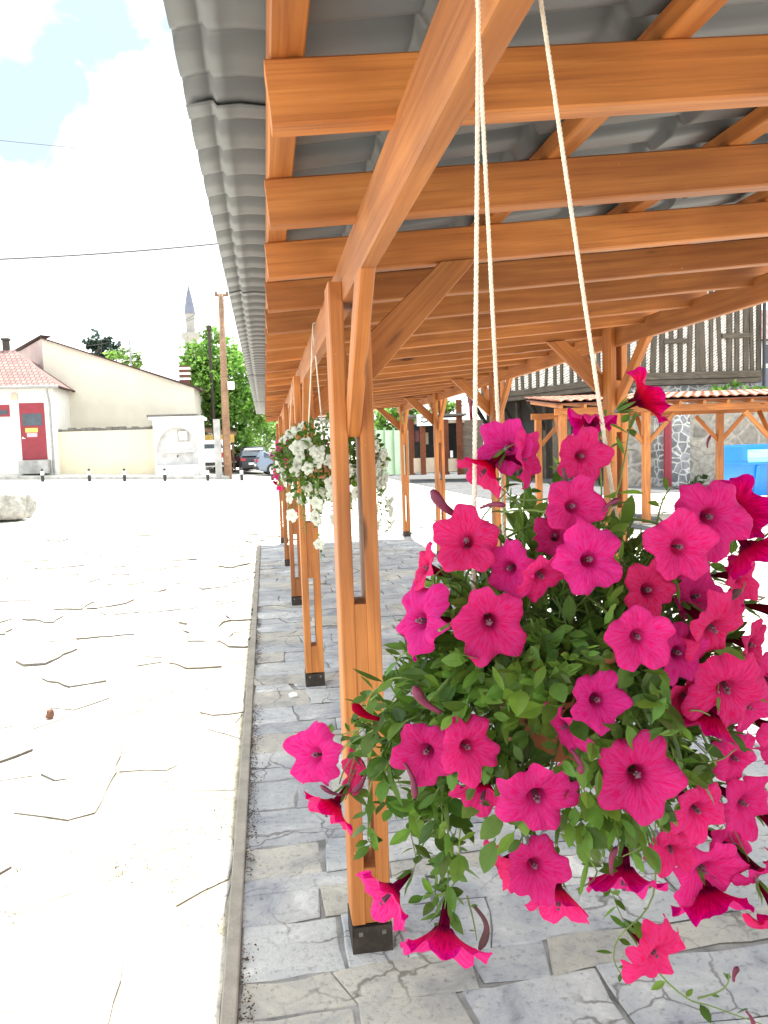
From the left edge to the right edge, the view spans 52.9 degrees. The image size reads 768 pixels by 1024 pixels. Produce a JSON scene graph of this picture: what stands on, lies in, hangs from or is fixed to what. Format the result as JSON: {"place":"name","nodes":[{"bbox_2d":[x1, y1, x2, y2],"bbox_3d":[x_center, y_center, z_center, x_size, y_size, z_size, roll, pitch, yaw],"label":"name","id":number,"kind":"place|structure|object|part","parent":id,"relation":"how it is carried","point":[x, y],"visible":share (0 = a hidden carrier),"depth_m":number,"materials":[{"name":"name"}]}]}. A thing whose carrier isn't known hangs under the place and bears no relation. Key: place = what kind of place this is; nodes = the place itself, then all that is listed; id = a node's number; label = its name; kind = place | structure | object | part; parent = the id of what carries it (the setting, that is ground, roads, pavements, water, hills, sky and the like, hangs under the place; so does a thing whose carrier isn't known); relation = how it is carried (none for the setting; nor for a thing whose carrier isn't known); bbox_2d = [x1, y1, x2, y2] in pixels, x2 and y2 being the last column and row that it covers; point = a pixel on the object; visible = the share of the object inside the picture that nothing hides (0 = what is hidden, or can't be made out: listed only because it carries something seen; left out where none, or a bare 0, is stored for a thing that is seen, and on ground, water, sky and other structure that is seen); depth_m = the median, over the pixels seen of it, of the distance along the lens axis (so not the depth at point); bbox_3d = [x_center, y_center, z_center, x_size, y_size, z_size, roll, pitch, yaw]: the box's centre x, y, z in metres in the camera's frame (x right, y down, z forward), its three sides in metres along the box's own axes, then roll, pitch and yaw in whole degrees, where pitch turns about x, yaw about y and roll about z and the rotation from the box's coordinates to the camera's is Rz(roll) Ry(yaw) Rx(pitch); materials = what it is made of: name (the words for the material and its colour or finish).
{"place":"outdoors","nodes":[
{"label":"outdoors","id":0,"kind":"place"},
{"bbox_2d":[0,140,195,157],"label":"overhead wire","id":1,"kind":"object","parent":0,"point":[98,149],"visible":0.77,"depth_m":27.83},
{"bbox_2d":[0,243,217,259],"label":"overhead cable","id":2,"kind":"object","parent":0,"point":[108,252],"visible":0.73,"depth_m":22.52,"materials":[{"name":"black metal"}]},
{"bbox_2d":[0,503,260,1023],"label":"plaza paving","id":3,"kind":"structure","parent":0,"point":[166,981],"depth_m":4.09,"materials":[{"name":"white stone"}]},
{"bbox_2d":[0,493,36,519],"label":"boulder","id":4,"kind":"object","parent":3,"relation":"on","point":[14,506],"visible":1,"depth_m":17.75,"materials":[{"name":"beige stone"}]},
{"bbox_2d":[45,709,53,718],"bbox_3d":[-1.949,1.176,4.504,0.048,0.052,0.043,9,13,-32],"label":"brick shard","id":5,"kind":"object","parent":3,"relation":"on","point":[49,713],"visible":1,"depth_m":4.49,"materials":[{"name":"brown brick"}]},
{"bbox_2d":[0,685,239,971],"bbox_3d":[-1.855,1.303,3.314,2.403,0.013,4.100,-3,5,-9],"label":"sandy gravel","id":6,"kind":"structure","parent":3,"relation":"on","point":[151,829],"depth_m":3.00,"materials":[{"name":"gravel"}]},
{"bbox_2d":[0,456,767,883],"bbox_3d":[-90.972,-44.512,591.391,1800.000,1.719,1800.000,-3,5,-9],"label":"ground","id":7,"kind":"structure","parent":0,"point":[254,486],"depth_m":21.55,"materials":[{"name":"white stone"}]},
{"bbox_2d":[0,326,74,473],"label":"cottage","id":8,"kind":"structure","parent":7,"relation":"on","point":[34,409],"depth_m":36.67,"materials":[{"name":"white paint"}]},
{"bbox_2d":[0,405,9,416],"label":"window","id":9,"kind":"structure","parent":8,"relation":"in","point":[4,409],"depth_m":36.40,"materials":[{"name":"red paint"}]},
{"bbox_2d":[19,403,47,459],"bbox_3d":[-16.667,-3.827,36.644,1.120,2.686,0.178,-3,5,-9],"label":"door","id":10,"kind":"structure","parent":8,"relation":"in","point":[32,415],"depth_m":36.65,"materials":[{"name":"red paint"}]},
{"bbox_2d":[40,469,44,481],"bbox_3d":[-14.915,-1.565,33.707,0.150,0.660,0.146,-3,5,-9],"label":"bollard","id":11,"kind":"object","parent":7,"relation":"on","point":[42,475],"visible":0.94,"depth_m":33.65,"materials":[{"name":"white metal"}]},
{"bbox_2d":[87,468,90,481],"bbox_3d":[-12.985,-1.589,34.002,0.150,0.660,0.146,-3,5,-9],"label":"bollard","id":12,"kind":"object","parent":7,"relation":"on","point":[89,474],"visible":0.93,"depth_m":33.94,"materials":[{"name":"metal"}]},
{"bbox_2d":[81,328,121,359],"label":"conifer","id":13,"kind":"object","parent":7,"relation":"on","point":[100,348],"visible":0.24,"depth_m":58.45,"materials":[{"name":"green plant"}]},
{"bbox_2d":[58,426,155,473],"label":"boundary wall","id":14,"kind":"structure","parent":7,"relation":"on","point":[111,450],"depth_m":37.67,"materials":[{"name":"paint"}]},
{"bbox_2d":[14,335,213,468],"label":"gable house","id":15,"kind":"structure","parent":7,"relation":"on","point":[109,393],"depth_m":40.01,"materials":[{"name":"beige paint"}]},
{"bbox_2d":[0,475,229,479],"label":"pavement kerb","id":16,"kind":"structure","parent":7,"relation":"on","point":[97,477],"depth_m":35.44,"materials":[{"name":"grey stone"}]},
{"bbox_2d":[103,347,142,368],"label":"leafy tree","id":17,"kind":"object","parent":7,"relation":"on","point":[138,362],"visible":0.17,"depth_m":53.19,"materials":[{"name":"green plant"}]},
{"bbox_2d":[122,468,125,480],"bbox_3d":[-11.511,-1.607,34.228,0.150,0.660,0.146,-3,5,-9],"label":"bollard","id":18,"kind":"object","parent":7,"relation":"on","point":[124,474],"visible":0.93,"depth_m":34.17,"materials":[{"name":"metal"}]},
{"bbox_2d":[124,340,135,365],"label":"antenna mast","id":19,"kind":"object","parent":7,"relation":"on","point":[130,349],"visible":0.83,"depth_m":49.45,"materials":[{"name":"metal"}]},
{"bbox_2d":[163,468,166,480],"bbox_3d":[-9.797,-1.628,34.490,0.150,0.660,0.146,-3,5,-9],"label":"bollard","id":20,"kind":"object","parent":7,"relation":"on","point":[164,475],"visible":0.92,"depth_m":34.43,"materials":[{"name":"metal"}]},
{"bbox_2d":[146,414,206,475],"bbox_3d":[-10.201,-3.214,38.492,2.645,3.185,2.750,-3,5,-9],"label":"wall fountain","id":21,"kind":"object","parent":7,"relation":"on","point":[179,449],"depth_m":37.55,"materials":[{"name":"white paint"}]},
{"bbox_2d":[181,283,199,357],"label":"minaret","id":22,"kind":"object","parent":7,"relation":"on","point":[189,312],"visible":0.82,"depth_m":90.66,"materials":[{"name":"stone"}]},
{"bbox_2d":[206,468,209,480],"bbox_3d":[-7.946,-1.650,34.773,0.150,0.660,0.146,-3,5,-9],"label":"bollard","id":23,"kind":"object","parent":7,"relation":"on","point":[207,474],"visible":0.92,"depth_m":34.71,"materials":[{"name":"metal"}]},
{"bbox_2d":[206,325,214,467],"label":"utility pole","id":24,"kind":"object","parent":7,"relation":"on","point":[209,328],"visible":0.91,"depth_m":42.53,"materials":[{"name":"metal"}]},
{"bbox_2d":[204,440,223,469],"bbox_3d":[-9.290,-3.002,41.439,1.860,1.620,4.070,-3,5,-16],"label":"parked van","id":25,"kind":"object","parent":7,"relation":"on","point":[209,453],"visible":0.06,"depth_m":39.49,"materials":[{"name":"white paint"}]},
{"bbox_3d":[-8.768,-3.363,39.490,1.080,0.220,0.020,-3,5,-16],"label":"window","id":26,"kind":"part","parent":25,"relation":"part of","materials":[{"name":"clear glass"}]},
{"bbox_2d":[204,425,236,468],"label":"street canopy","id":27,"kind":"object","parent":7,"relation":"on","point":[208,429],"visible":0.45,"depth_m":42.99,"materials":[{"name":"yellow"}]},
{"bbox_2d":[213,291,234,478],"bbox_3d":[-7.526,-5.836,36.080,1.063,8.810,0.520,-3,5,-9],"label":"utility pole","id":28,"kind":"object","parent":7,"relation":"on","point":[226,385],"visible":0.91,"depth_m":36.09,"materials":[{"name":"brown wood"}]},
{"bbox_2d":[73,308,218,347],"bbox_3d":[-12.983,-9.028,38.507,12.089,1.057,0.022,0,5,26],"label":"service wire","id":29,"kind":"object","parent":28,"relation":"attached to","point":[148,333],"visible":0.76,"depth_m":37.83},
{"bbox_2d":[131,299,217,340],"bbox_3d":[-10.974,-9.783,39.773,0.025,0.716,10.350,-6,6,-40],"label":"service wire","id":30,"kind":"object","parent":28,"relation":"attached to","point":[179,323],"visible":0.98,"depth_m":38.83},
{"bbox_2d":[178,324,275,468],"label":"leafy tree","id":31,"kind":"object","parent":7,"relation":"on","point":[241,405],"visible":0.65,"depth_m":43.77,"materials":[{"name":"green plant"}]},
{"bbox_2d":[231,449,248,470],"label":"parked car","id":32,"kind":"object","parent":7,"relation":"on","point":[236,462],"visible":0.04,"depth_m":44.66,"materials":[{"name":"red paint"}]},
{"bbox_2d":[220,542,260,1023],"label":"kerb","id":33,"kind":"structure","parent":7,"relation":"on","point":[229,1005],"depth_m":2.83,"materials":[{"name":"concrete"}]},
{"bbox_2d":[240,468,243,480],"bbox_3d":[-6.458,-1.668,35.001,0.150,0.660,0.146,-3,5,-9],"label":"bollard","id":34,"kind":"object","parent":7,"relation":"on","point":[241,474],"visible":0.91,"depth_m":34.94,"materials":[{"name":"metal"}]},
{"bbox_2d":[236,446,265,473],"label":"parked car","id":35,"kind":"object","parent":7,"relation":"on","point":[247,455],"visible":0.43,"depth_m":41.49,"materials":[{"name":"black paint"}]},
{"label":"window","id":36,"kind":"part","parent":35,"relation":"part of","materials":[{"name":"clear glass"}]},
{"bbox_2d":[238,421,277,452],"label":"pale tree","id":37,"kind":"object","parent":7,"relation":"on","point":[266,445],"visible":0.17,"depth_m":57.04,"materials":[{"name":"green plant"}]},
{"bbox_2d":[253,451,285,474],"bbox_3d":[-4.838,-2.632,40.652,3.970,1.299,1.960,-3,5,-17],"label":"parked car","id":38,"kind":"object","parent":7,"relation":"on","point":[263,462],"visible":0.3,"depth_m":39.51,"materials":[{"name":"blue paint"}]},
{"bbox_2d":[247,410,329,452],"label":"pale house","id":39,"kind":"structure","parent":7,"relation":"on","point":[315,421],"depth_m":65.50,"materials":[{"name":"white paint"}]},
{"bbox_2d":[374,428,409,474],"bbox_3d":[0.052,-2.370,30.086,2.225,1.903,0.282,-2,5,0],"label":"panel fence","id":40,"kind":"object","parent":7,"relation":"on","point":[390,440],"visible":0.38,"depth_m":30.07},
{"bbox_2d":[374,395,467,429],"bbox_3d":[2.090,-4.055,38.206,6.775,4.576,2.418,-4,5,-24],"label":"leafy tree","id":41,"kind":"object","parent":7,"relation":"on","point":[380,421],"visible":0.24,"depth_m":37.06,"materials":[{"name":"green plant"}]},
{"bbox_2d":[468,290,765,480],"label":"timbered house","id":42,"kind":"structure","parent":7,"relation":"on","point":[723,350],"depth_m":24.85,"materials":[{"name":"wood"}]},
{"bbox_2d":[627,400,767,486],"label":"stone wall","id":43,"kind":"structure","parent":7,"relation":"on","point":[693,455],"depth_m":24.21,"materials":[{"name":"grey stone"}]},
{"bbox_2d":[663,415,671,486],"bbox_3d":[8.699,-1.934,23.665,0.228,2.378,0.240,-3,5,-9],"label":"downpipe","id":44,"kind":"object","parent":43,"relation":"attached to","point":[668,452],"visible":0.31,"depth_m":23.58,"materials":[{"name":"red metal"}]},
{"bbox_2d":[711,379,767,401],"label":"foliage clump","id":45,"kind":"object","parent":43,"relation":"on","point":[734,384],"visible":0.44,"depth_m":24.17,"materials":[{"name":"green plant"}]},
{"bbox_2d":[687,473,708,484],"bbox_3d":[9.685,-0.833,23.779,0.715,0.723,0.605,-5,5,-30],"label":"foliage clump","id":46,"kind":"object","parent":7,"relation":"on","point":[704,476],"visible":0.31,"depth_m":23.67,"materials":[{"name":"green plant"}]},
{"bbox_2d":[724,444,767,495],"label":"waste container","id":47,"kind":"object","parent":7,"relation":"on","point":[750,459],"visible":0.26,"depth_m":18.00,"materials":[{"name":"blue paint"}]},
{"bbox_2d":[743,310,767,386],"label":"grey house","id":48,"kind":"structure","parent":7,"relation":"on","point":[760,384],"depth_m":41.12,"materials":[{"name":"white paint"}]},
{"bbox_2d":[761,343,767,365],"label":"window","id":49,"kind":"structure","parent":48,"relation":"in","point":[766,343],"depth_m":40.99,"materials":[{"name":"white glass"}]},
{"bbox_2d":[0,0,767,449],"label":"sky","id":50,"kind":"structure","parent":0,"point":[101,75],"materials":[{"name":"white"}]},
{"bbox_2d":[259,494,678,541],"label":"plaza paving","id":51,"kind":"structure","parent":0,"point":[424,519],"depth_m":16.47,"materials":[{"name":"white stone"}]},
{"bbox_2d":[525,389,767,522],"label":"tiled pavilion","id":52,"kind":"structure","parent":51,"relation":"on","point":[746,405],"depth_m":13.91,"materials":[{"name":"brown wood"}]},
{"bbox_2d":[423,534,548,598],"bbox_3d":[2.165,0.950,6.494,0.880,0.068,16.000,-3,5,-9],"label":"plaza bed","id":53,"kind":"object","parent":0,"point":[429,536],"depth_m":13.18,"materials":[{"name":"white stone"}]},
{"bbox_2d":[237,534,767,1023],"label":"stone paving","id":54,"kind":"structure","parent":0,"point":[281,900],"depth_m":2.45,"materials":[{"name":"grey stone"}]},
{"bbox_2d":[238,606,264,1022],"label":"leaf litter","id":55,"kind":"object","parent":54,"relation":"on","point":[245,959],"visible":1,"depth_m":3.17,"materials":[{"name":"brown plant"}]},
{"bbox_2d":[289,692,297,697],"bbox_3d":[-0.557,1.123,4.743,0.057,0.026,0.047,-3,5,-9],"label":"pebble","id":56,"kind":"object","parent":54,"relation":"on","point":[293,694],"visible":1,"depth_m":4.73,"materials":[{"name":"white stone"}]},
{"bbox_2d":[163,0,767,954],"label":"wooden pergola","id":57,"kind":"object","parent":54,"relation":"on","point":[333,142],"visible":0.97,"depth_m":1.91,"materials":[{"name":"brown wood"}]},
{"bbox_2d":[269,380,329,511],"bbox_3d":[-0.630,-0.497,6.003,0.535,1.048,0.480,-3,5,-9],"label":"hanging basket","id":58,"kind":"object","parent":57,"relation":"hanging from","point":[279,487],"visible":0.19,"depth_m":5.93,"materials":[{"name":"plant"}]},
{"bbox_2d":[272,323,395,559],"bbox_3d":[-0.235,-0.314,3.375,0.533,1.012,0.476,-3,5,-9],"label":"hanging basket","id":59,"kind":"object","parent":57,"relation":"hanging from","point":[304,463],"visible":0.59,"depth_m":3.26,"materials":[{"name":"plant"}]},
{"bbox_2d":[282,0,767,1023],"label":"hanging basket","id":60,"kind":"object","parent":57,"relation":"hanging from","point":[588,662],"visible":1,"depth_m":0.74,"materials":[{"name":"plant"}]},
{"bbox_2d":[352,464,738,546],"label":"street","id":61,"kind":"structure","parent":0,"point":[454,482],"depth_m":25.42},
{"bbox_2d":[407,400,482,474],"bbox_3d":[2.461,-2.953,30.921,3.086,2.902,2.300,-2,5,0],"label":"market stall","id":62,"kind":"object","parent":61,"relation":"on","point":[458,437],"visible":0.74,"depth_m":30.05,"materials":[{"name":"red wood"}]},
{"bbox_2d":[417,414,431,425],"bbox_3d":[1.556,-3.546,29.716,0.592,0.452,0.070,-2,5,-4],"label":"emblem sign","id":63,"kind":"object","parent":62,"relation":"attached to","point":[422,420],"visible":0.63,"depth_m":29.70,"materials":[{"name":"white paint"}]},
{"bbox_2d":[507,523,767,654],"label":"plaza paving","id":64,"kind":"structure","parent":0,"point":[760,574],"depth_m":7.93,"materials":[{"name":"white stone"}]}
]}

